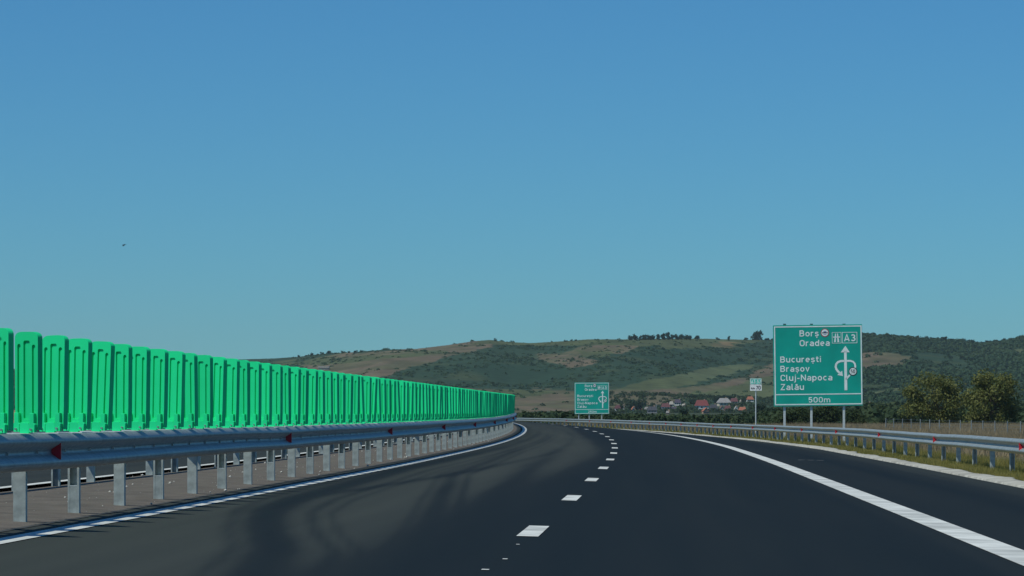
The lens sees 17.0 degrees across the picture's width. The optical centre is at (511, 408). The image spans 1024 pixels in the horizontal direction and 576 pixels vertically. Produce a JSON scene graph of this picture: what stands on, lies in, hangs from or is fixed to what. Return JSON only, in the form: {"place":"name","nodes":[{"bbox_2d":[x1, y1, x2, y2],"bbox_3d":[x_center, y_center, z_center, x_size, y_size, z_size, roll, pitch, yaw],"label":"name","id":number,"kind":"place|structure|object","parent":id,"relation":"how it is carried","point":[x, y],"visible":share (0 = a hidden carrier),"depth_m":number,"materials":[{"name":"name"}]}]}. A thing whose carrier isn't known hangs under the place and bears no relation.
{"place":"outdoors","nodes":[
{"label":"outdoors","id":0,"kind":"place"},
{"bbox_2d":[0,421,1023,575],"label":"road","id":1,"kind":"structure","parent":0,"point":[647,503],"depth_m":33.53,"materials":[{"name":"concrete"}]},
{"bbox_2d":[0,423,526,543],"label":"edge line","id":2,"kind":"object","parent":1,"relation":"on","point":[81,525],"visible":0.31,"depth_m":35.54,"materials":[{"name":"white paint"}]},
{"bbox_2d":[481,421,617,569],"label":"lane dashes","id":3,"kind":"object","parent":1,"relation":"on","point":[529,530],"visible":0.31,"depth_m":31.96,"materials":[{"name":"white paint"}]},
{"bbox_2d":[599,427,1023,565],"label":"edge line","id":4,"kind":"object","parent":1,"relation":"on","point":[1006,551],"visible":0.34,"depth_m":38.20,"materials":[{"name":"white paint"}]},
{"bbox_2d":[0,339,1023,491],"bbox_3d":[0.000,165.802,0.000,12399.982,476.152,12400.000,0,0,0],"label":"ground","id":5,"kind":"structure","parent":0,"point":[387,364],"depth_m":2715.84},
{"bbox_2d":[0,437,413,486],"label":"road opposite","id":6,"kind":"structure","parent":5,"relation":"on","point":[38,476],"depth_m":56.99,"materials":[{"name":"concrete"}]},
{"bbox_2d":[0,434,434,487],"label":"opposite edge line","id":7,"kind":"object","parent":6,"relation":"on","point":[164,469],"visible":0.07,"depth_m":52.77,"materials":[{"name":"white paint"}]},
{"bbox_2d":[0,425,516,529],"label":"median","id":8,"kind":"object","parent":5,"relation":"on","point":[51,505],"visible":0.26,"depth_m":42.03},
{"bbox_2d":[2,424,452,490],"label":"guardrail","id":9,"kind":"object","parent":8,"relation":"on","point":[56,476],"depth_m":53.36,"materials":[{"name":"metal"}]},
{"bbox_2d":[6,438,490,518],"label":"gravel","id":10,"kind":"structure","parent":8,"relation":"on","point":[225,490],"depth_m":49.78,"materials":[{"name":"gravel"}]},
{"bbox_2d":[0,413,516,521],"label":"guardrail","id":11,"kind":"object","parent":8,"relation":"on","point":[21,455],"visible":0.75,"depth_m":39.37,"materials":[{"name":"metal"}]},
{"bbox_2d":[0,328,13,433],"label":"anti glare panel","id":12,"kind":"object","parent":11,"relation":"attached to","point":[6,379],"visible":0.96,"depth_m":28.01,"materials":[{"name":"green plastic"}]},
{"bbox_2d":[6,332,42,433],"bbox_3d":[-4.168,-0.201,29.354,0.360,0.915,0.140,2,2,44],"label":"anti glare panel","id":13,"kind":"object","parent":11,"relation":"attached to","point":[28,387],"visible":0.98,"depth_m":29.33,"materials":[{"name":"green plastic"}]},
{"bbox_2d":[39,335,68,433],"bbox_3d":[-4.111,-0.197,30.606,0.360,0.915,0.140,-1,-2,43],"label":"anti glare panel","id":14,"kind":"object","parent":11,"relation":"attached to","point":[55,358],"visible":0.91,"depth_m":30.56,"materials":[{"name":"green plastic"}]},
{"bbox_2d":[60,338,93,432],"bbox_3d":[-4.055,-0.195,31.834,0.360,0.915,0.140,0,-2,42],"label":"anti glare panel","id":15,"kind":"object","parent":11,"relation":"attached to","point":[80,386],"visible":0.85,"depth_m":31.78,"materials":[{"name":"green plastic"}]},
{"bbox_2d":[80,341,114,432],"bbox_3d":[-3.992,-0.193,33.053,0.360,0.915,0.140,3,1,44],"label":"anti glare panel","id":16,"kind":"object","parent":11,"relation":"attached to","point":[103,356],"visible":0.84,"depth_m":32.99,"materials":[{"name":"green plastic"}]},
{"bbox_2d":[101,344,131,431],"bbox_3d":[-3.949,-0.190,34.286,0.360,0.915,0.140,1,0,43],"label":"anti glare panel","id":17,"kind":"object","parent":11,"relation":"attached to","point":[122,407],"visible":0.66,"depth_m":34.22,"materials":[{"name":"green plastic"}]},
{"bbox_2d":[122,346,150,430],"bbox_3d":[-3.890,-0.187,35.511,0.140,0.915,0.360,0,1,-42],"label":"anti glare panel","id":18,"kind":"object","parent":11,"relation":"attached to","point":[141,360],"visible":0.72,"depth_m":35.44,"materials":[{"name":"green plastic"}]},
{"bbox_2d":[144,349,168,430],"bbox_3d":[-3.835,-0.184,36.745,0.140,0.915,0.360,0,1,-45],"label":"anti glare panel","id":19,"kind":"object","parent":11,"relation":"attached to","point":[159,387],"visible":0.62,"depth_m":36.68,"materials":[{"name":"green plastic"}]},
{"bbox_2d":[158,351,185,429],"bbox_3d":[-3.781,-0.181,37.978,0.360,0.915,0.140,1,0,40],"label":"anti glare panel","id":20,"kind":"object","parent":11,"relation":"attached to","point":[176,387],"visible":0.57,"depth_m":37.91,"materials":[{"name":"green plastic"}]},
{"bbox_2d":[174,353,197,429],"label":"anti glare panel","id":21,"kind":"object","parent":11,"relation":"attached to","point":[191,397],"visible":0.53,"depth_m":39.14,"materials":[{"name":"green plastic"}]},
{"bbox_2d":[194,355,212,428],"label":"anti glare panel","id":22,"kind":"object","parent":11,"relation":"attached to","point":[205,391],"visible":0.58,"depth_m":40.38,"materials":[{"name":"green plastic"}]},
{"bbox_2d":[204,357,226,428],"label":"anti glare panel","id":23,"kind":"object","parent":11,"relation":"attached to","point":[219,385],"visible":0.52,"depth_m":41.59,"materials":[{"name":"green plastic"}]},
{"bbox_2d":[221,358,239,427],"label":"anti glare panel","id":24,"kind":"object","parent":11,"relation":"attached to","point":[232,393],"visible":0.57,"depth_m":42.83,"materials":[{"name":"green plastic"}]},
{"bbox_2d":[230,360,249,427],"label":"anti glare panel","id":25,"kind":"object","parent":11,"relation":"attached to","point":[244,406],"visible":0.54,"depth_m":44.03,"materials":[{"name":"green plastic"}]},
{"bbox_2d":[244,362,262,427],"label":"anti glare panel","id":26,"kind":"object","parent":11,"relation":"attached to","point":[255,391],"visible":0.59,"depth_m":45.28,"materials":[{"name":"green plastic"}]},
{"bbox_2d":[257,363,273,427],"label":"anti glare panel","id":27,"kind":"object","parent":11,"relation":"attached to","point":[266,413],"visible":0.51,"depth_m":46.51,"materials":[{"name":"green plastic"}]},
{"bbox_2d":[264,364,282,427],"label":"anti glare panel","id":28,"kind":"object","parent":11,"relation":"attached to","point":[277,394],"visible":0.55,"depth_m":47.74,"materials":[{"name":"green plastic"}]},
{"bbox_2d":[275,365,292,426],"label":"anti glare panel","id":29,"kind":"object","parent":11,"relation":"attached to","point":[286,421],"visible":0.48,"depth_m":48.95,"materials":[{"name":"green plastic"}]},
{"bbox_2d":[288,367,300,426],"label":"anti glare panel","id":30,"kind":"object","parent":11,"relation":"attached to","point":[295,394],"visible":0.56,"depth_m":50.19,"materials":[{"name":"green plastic"}]},
{"bbox_2d":[293,368,308,425],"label":"anti glare panel","id":31,"kind":"object","parent":11,"relation":"attached to","point":[304,395],"visible":0.49,"depth_m":51.38,"materials":[{"name":"green plastic"}]},
{"bbox_2d":[302,369,317,425],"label":"anti glare panel","id":32,"kind":"object","parent":11,"relation":"attached to","point":[313,399],"visible":0.59,"depth_m":52.66,"materials":[{"name":"green plastic"}]},
{"bbox_2d":[311,370,324,425],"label":"anti glare panel","id":33,"kind":"object","parent":11,"relation":"attached to","point":[321,399],"visible":0.56,"depth_m":53.87,"materials":[{"name":"green plastic"}]},
{"bbox_2d":[320,371,332,424],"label":"anti glare panel","id":34,"kind":"object","parent":11,"relation":"attached to","point":[328,397],"visible":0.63,"depth_m":55.12,"materials":[{"name":"green plastic"}]},
{"bbox_2d":[328,372,339,424],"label":"anti glare panel","id":35,"kind":"object","parent":11,"relation":"attached to","point":[336,410],"visible":0.38,"depth_m":56.33,"materials":[{"name":"green plastic"}]},
{"bbox_2d":[333,373,345,424],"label":"anti glare panel","id":36,"kind":"object","parent":11,"relation":"attached to","point":[342,390],"visible":0.4,"depth_m":57.55,"materials":[{"name":"green plastic"}]},
{"bbox_2d":[342,374,353,424],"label":"anti glare panel","id":37,"kind":"object","parent":11,"relation":"attached to","point":[349,401],"visible":0.45,"depth_m":58.78,"materials":[{"name":"green plastic"}]},
{"bbox_2d":[350,374,359,424],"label":"anti glare panel","id":38,"kind":"object","parent":11,"relation":"attached to","point":[356,396],"visible":0.43,"depth_m":60.02,"materials":[{"name":"green plastic"}]},
{"bbox_2d":[357,375,365,423],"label":"anti glare panel","id":39,"kind":"object","parent":11,"relation":"attached to","point":[362,414],"visible":0.34,"depth_m":61.24,"materials":[{"name":"green plastic"}]},
{"bbox_2d":[359,376,371,423],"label":"anti glare panel","id":40,"kind":"object","parent":11,"relation":"attached to","point":[367,380],"visible":0.46,"depth_m":62.49,"materials":[{"name":"green plastic"}]},
{"bbox_2d":[366,377,377,423],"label":"anti glare panel","id":41,"kind":"object","parent":11,"relation":"attached to","point":[374,398],"visible":0.37,"depth_m":63.70,"materials":[{"name":"green plastic"}]},
{"bbox_2d":[371,377,380,423],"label":"anti glare panel","id":42,"kind":"object","parent":11,"relation":"attached to","point":[378,414],"visible":0.41,"depth_m":64.94,"materials":[{"name":"green plastic"}]},
{"bbox_2d":[377,378,386,422],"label":"anti glare panel","id":43,"kind":"object","parent":11,"relation":"attached to","point":[383,403],"visible":0.43,"depth_m":66.16,"materials":[{"name":"green plastic"}]},
{"bbox_2d":[381,379,390,422],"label":"anti glare panel","id":44,"kind":"object","parent":11,"relation":"attached to","point":[388,393],"visible":0.38,"depth_m":67.39,"materials":[{"name":"green plastic"}]},
{"bbox_2d":[386,379,395,422],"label":"anti glare panel","id":45,"kind":"object","parent":11,"relation":"attached to","point":[393,400],"visible":0.38,"depth_m":68.61,"materials":[{"name":"green plastic"}]},
{"bbox_2d":[392,380,401,422],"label":"anti glare panel","id":46,"kind":"object","parent":11,"relation":"attached to","point":[398,415],"visible":0.27,"depth_m":69.85,"materials":[{"name":"green plastic"}]},
{"bbox_2d":[398,380,404,421],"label":"anti glare panel","id":47,"kind":"object","parent":11,"relation":"attached to","point":[402,394],"visible":0.28,"depth_m":71.09,"materials":[{"name":"green plastic"}]},
{"bbox_2d":[403,381,408,421],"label":"anti glare panel","id":48,"kind":"object","parent":11,"relation":"attached to","point":[406,400],"visible":0.26,"depth_m":72.30,"materials":[{"name":"green plastic"}]},
{"bbox_2d":[406,381,413,421],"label":"anti glare panel","id":49,"kind":"object","parent":11,"relation":"attached to","point":[411,390],"visible":0.25,"depth_m":73.54,"materials":[{"name":"green plastic"}]},
{"bbox_2d":[408,382,416,421],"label":"anti glare panel","id":50,"kind":"object","parent":11,"relation":"attached to","point":[415,404],"visible":0.32,"depth_m":74.79,"materials":[{"name":"green plastic"}]},
{"bbox_2d":[412,382,420,421],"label":"anti glare panel","id":51,"kind":"object","parent":11,"relation":"attached to","point":[418,400],"visible":0.28,"depth_m":75.99,"materials":[{"name":"green plastic"}]},
{"bbox_2d":[418,383,425,421],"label":"anti glare panel","id":52,"kind":"object","parent":11,"relation":"attached to","point":[422,403],"visible":0.28,"depth_m":77.24,"materials":[{"name":"green plastic"}]},
{"bbox_2d":[422,383,427,420],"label":"anti glare panel","id":53,"kind":"object","parent":11,"relation":"attached to","point":[425,404],"visible":0.3,"depth_m":78.47,"materials":[{"name":"green plastic"}]},
{"bbox_2d":[426,384,430,420],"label":"anti glare panel","id":54,"kind":"object","parent":11,"relation":"attached to","point":[429,402],"visible":0.14,"depth_m":79.67,"materials":[{"name":"green plastic"}]},
{"bbox_2d":[428,384,433,420],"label":"anti glare panel","id":55,"kind":"object","parent":11,"relation":"attached to","point":[432,399],"visible":0.27,"depth_m":80.92,"materials":[{"name":"green plastic"}]},
{"bbox_2d":[430,385,437,420],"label":"anti glare panel","id":56,"kind":"object","parent":11,"relation":"attached to","point":[435,402],"visible":0.34,"depth_m":82.16,"materials":[{"name":"green plastic"}]},
{"bbox_2d":[433,385,441,420],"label":"anti glare panel","id":57,"kind":"object","parent":11,"relation":"attached to","point":[439,400],"visible":0.3,"depth_m":83.39,"materials":[{"name":"green plastic"}]},
{"bbox_2d":[436,386,443,420],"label":"anti glare panel","id":58,"kind":"object","parent":11,"relation":"attached to","point":[441,406],"visible":0.14,"depth_m":84.61,"materials":[{"name":"green plastic"}]},
{"bbox_2d":[441,386,446,420],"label":"anti glare panel","id":59,"kind":"object","parent":11,"relation":"attached to","point":[444,402],"visible":0.28,"depth_m":85.84,"materials":[{"name":"green plastic"}]},
{"bbox_2d":[444,386,449,420],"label":"anti glare panel","id":60,"kind":"object","parent":11,"relation":"attached to","point":[446,403],"visible":0.19,"depth_m":87.05,"materials":[{"name":"green plastic"}]},
{"bbox_2d":[446,386,451,420],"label":"anti glare panel","id":61,"kind":"object","parent":11,"relation":"attached to","point":[449,405],"visible":0.3,"depth_m":88.32,"materials":[{"name":"green plastic"}]},
{"bbox_2d":[450,387,453,419],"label":"anti glare panel","id":62,"kind":"object","parent":11,"relation":"attached to","point":[452,396],"visible":0.13,"depth_m":89.54,"materials":[{"name":"green plastic"}]},
{"bbox_2d":[452,387,456,419],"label":"anti glare panel","id":63,"kind":"object","parent":11,"relation":"attached to","point":[455,402],"visible":0.26,"depth_m":90.77,"materials":[{"name":"green plastic"}]},
{"bbox_2d":[456,387,459,419],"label":"anti glare panel","id":64,"kind":"object","parent":11,"relation":"attached to","point":[458,396],"visible":0.16,"depth_m":92.00,"materials":[{"name":"green plastic"}]},
{"bbox_2d":[458,388,462,419],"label":"anti glare panel","id":65,"kind":"object","parent":11,"relation":"attached to","point":[461,404],"visible":0.16,"depth_m":94.45,"materials":[{"name":"green plastic"}]},
{"bbox_2d":[461,388,466,419],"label":"anti glare panel","id":66,"kind":"object","parent":11,"relation":"attached to","point":[464,413],"visible":0.16,"depth_m":95.68,"materials":[{"name":"green plastic"}]},
{"bbox_2d":[464,389,468,419],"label":"anti glare panel","id":67,"kind":"object","parent":11,"relation":"attached to","point":[466,400],"visible":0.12,"depth_m":96.92,"materials":[{"name":"green plastic"}]},
{"bbox_2d":[466,389,469,418],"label":"anti glare panel","id":68,"kind":"object","parent":11,"relation":"attached to","point":[468,403],"visible":0.18,"depth_m":98.12,"materials":[{"name":"green plastic"}]},
{"bbox_2d":[468,389,471,418],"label":"anti glare panel","id":69,"kind":"object","parent":11,"relation":"attached to","point":[470,404],"visible":0.12,"depth_m":99.36,"materials":[{"name":"green plastic"}]},
{"bbox_2d":[470,389,473,418],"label":"anti glare panel","id":70,"kind":"object","parent":11,"relation":"attached to","point":[472,404],"visible":0.13,"depth_m":100.61,"materials":[{"name":"green plastic"}]},
{"bbox_2d":[474,390,475,417],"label":"anti glare panel","id":71,"kind":"object","parent":11,"relation":"attached to","point":[474,403],"visible":0.08,"depth_m":101.85,"materials":[{"name":"green plastic"}]},
{"bbox_2d":[475,390,480,418],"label":"anti glare panel","id":72,"kind":"object","parent":11,"relation":"attached to","point":[479,398],"visible":0.16,"depth_m":105.52,"materials":[{"name":"green plastic"}]},
{"bbox_2d":[480,391,484,418],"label":"anti glare panel","id":73,"kind":"object","parent":11,"relation":"attached to","point":[482,406],"visible":0.12,"depth_m":107.98,"materials":[{"name":"green plastic"}]},
{"bbox_2d":[482,391,485,417],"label":"anti glare panel","id":74,"kind":"object","parent":11,"relation":"attached to","point":[484,394],"visible":0.06,"depth_m":109.21,"materials":[{"name":"green plastic"}]},
{"bbox_2d":[487,391,489,417],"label":"anti glare panel","id":75,"kind":"object","parent":11,"relation":"attached to","point":[488,403],"visible":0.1,"depth_m":112.89,"materials":[{"name":"green plastic"}]},
{"bbox_2d":[497,393,500,416],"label":"anti glare panel","id":76,"kind":"object","parent":11,"relation":"attached to","point":[499,404],"visible":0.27,"depth_m":125.19,"materials":[{"name":"green plastic"}]},
{"bbox_2d":[0,424,517,531],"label":"median joint","id":77,"kind":"object","parent":8,"relation":"on","point":[219,493],"visible":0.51,"depth_m":38.09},
{"bbox_2d":[318,366,329,369],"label":"farm building","id":78,"kind":"structure","parent":5,"relation":"on","point":[323,367],"depth_m":2801.66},
{"bbox_2d":[14,332,1023,412],"bbox_3d":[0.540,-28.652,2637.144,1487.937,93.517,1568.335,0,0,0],"label":"hillside scrub","id":79,"kind":"object","parent":5,"relation":"on","point":[962,349],"visible":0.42,"depth_m":2784.42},
{"bbox_2d":[574,382,608,423],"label":"direction sign","id":80,"kind":"object","parent":5,"relation":"on","point":[591,397],"visible":0.94,"depth_m":431.97,"materials":[{"name":"metal"}]},
{"bbox_2d":[626,399,643,409],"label":"village tree","id":81,"kind":"object","parent":5,"relation":"on","point":[636,404],"visible":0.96,"depth_m":1970.81,"materials":[{"name":"green plant"}]},
{"bbox_2d":[647,405,656,412],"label":"house","id":82,"kind":"structure","parent":5,"relation":"on","point":[652,409],"depth_m":1769.10,"materials":[{"name":"grey"}]},
{"bbox_2d":[515,408,808,423],"bbox_3d":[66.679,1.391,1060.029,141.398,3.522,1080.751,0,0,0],"label":"hedge belt","id":83,"kind":"object","parent":5,"relation":"on","point":[745,417],"visible":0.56,"depth_m":538.08,"materials":[{"name":"green plant"}]},
{"bbox_2d":[609,390,773,412],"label":"village gardens","id":84,"kind":"object","parent":5,"relation":"on","point":[641,394],"visible":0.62,"depth_m":2113.07,"materials":[{"name":"green plant"}]},
{"bbox_2d":[688,395,696,404],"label":"village tree","id":85,"kind":"object","parent":5,"relation":"on","point":[692,401],"visible":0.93,"depth_m":2089.75,"materials":[{"name":"green plant"}]},
{"bbox_2d":[694,399,708,409],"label":"house","id":86,"kind":"structure","parent":5,"relation":"on","point":[701,404],"depth_m":2018.98,"materials":[{"name":"red tile"}]},
{"bbox_2d":[716,397,730,405],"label":"house","id":87,"kind":"structure","parent":5,"relation":"on","point":[725,401],"depth_m":2081.41,"materials":[{"name":"white"}]},
{"bbox_2d":[750,330,762,339],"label":"hill tree","id":88,"kind":"object","parent":5,"relation":"on","point":[756,335],"visible":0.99,"depth_m":3498.09,"materials":[{"name":"green plant"}]},
{"bbox_2d":[753,403,765,412],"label":"village tree","id":89,"kind":"object","parent":5,"relation":"on","point":[758,406],"visible":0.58,"depth_m":1010.28,"materials":[{"name":"green plant"}]},
{"bbox_2d":[557,421,1023,456],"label":"dry grass","id":90,"kind":"structure","parent":5,"relation":"on","point":[989,431],"depth_m":308.09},
{"bbox_2d":[773,407,808,423],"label":"bush","id":91,"kind":"object","parent":5,"relation":"on","point":[797,415],"visible":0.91,"depth_m":429.35,"materials":[{"name":"green plant"}]},
{"bbox_2d":[806,406,842,423],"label":"bush","id":92,"kind":"object","parent":5,"relation":"on","point":[821,414],"visible":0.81,"depth_m":438.89,"materials":[{"name":"green plant"}]},
{"bbox_2d":[840,409,867,423],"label":"bush","id":93,"kind":"object","parent":5,"relation":"on","point":[852,416],"visible":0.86,"depth_m":449.31,"materials":[{"name":"green plant"}]},
{"bbox_2d":[758,400,1023,424],"bbox_3d":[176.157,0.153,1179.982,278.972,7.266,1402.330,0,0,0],"label":"lowland wood","id":94,"kind":"object","parent":5,"relation":"on","point":[888,413],"visible":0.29,"depth_m":513.23,"materials":[{"name":"green plant"}]},
{"bbox_2d":[897,411,917,423],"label":"bush","id":95,"kind":"object","parent":5,"relation":"on","point":[905,419],"visible":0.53,"depth_m":469.62,"materials":[{"name":"green plant"}]},
{"bbox_2d":[897,371,969,423],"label":"tree","id":96,"kind":"object","parent":5,"relation":"on","point":[947,390],"visible":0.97,"depth_m":448.07,"materials":[{"name":"green plant"}]},
{"bbox_2d":[885,418,1023,433],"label":"wire fence","id":97,"kind":"object","parent":5,"relation":"on","point":[1020,422],"visible":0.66,"depth_m":307.96,"materials":[{"name":"metal"}]},
{"bbox_2d":[958,368,1023,424],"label":"tree","id":98,"kind":"object","parent":5,"relation":"on","point":[1003,387],"visible":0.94,"depth_m":439.51,"materials":[{"name":"green plant"}]},
{"bbox_2d":[0,0,1023,368],"label":"sky","id":99,"kind":"structure","parent":0,"point":[276,178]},
{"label":"verge","id":100,"kind":"structure","parent":0,"visible":0},
{"bbox_2d":[750,378,761,433],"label":"kilometre sign","id":101,"kind":"object","parent":100,"relation":"on","point":[755,384],"visible":0.97,"depth_m":194.98,"materials":[{"name":"metal"}]},
{"bbox_2d":[515,418,1023,472],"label":"guardrail","id":102,"kind":"object","parent":100,"relation":"on","point":[1012,447],"visible":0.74,"depth_m":114.41,"materials":[{"name":"metal"}]},
{"bbox_2d":[565,424,1023,480],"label":"verge grass","id":103,"kind":"structure","parent":100,"relation":"on","point":[982,466],"depth_m":97.72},
{"bbox_2d":[773,324,862,439],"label":"direction sign","id":104,"kind":"object","parent":100,"relation":"on","point":[817,365],"visible":0.97,"depth_m":167.97,"materials":[{"name":"metal"}]},
{"bbox_2d":[624,429,1023,487],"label":"kerb","id":105,"kind":"structure","parent":100,"relation":"on","point":[1011,481],"depth_m":82.17,"materials":[{"name":"concrete"}]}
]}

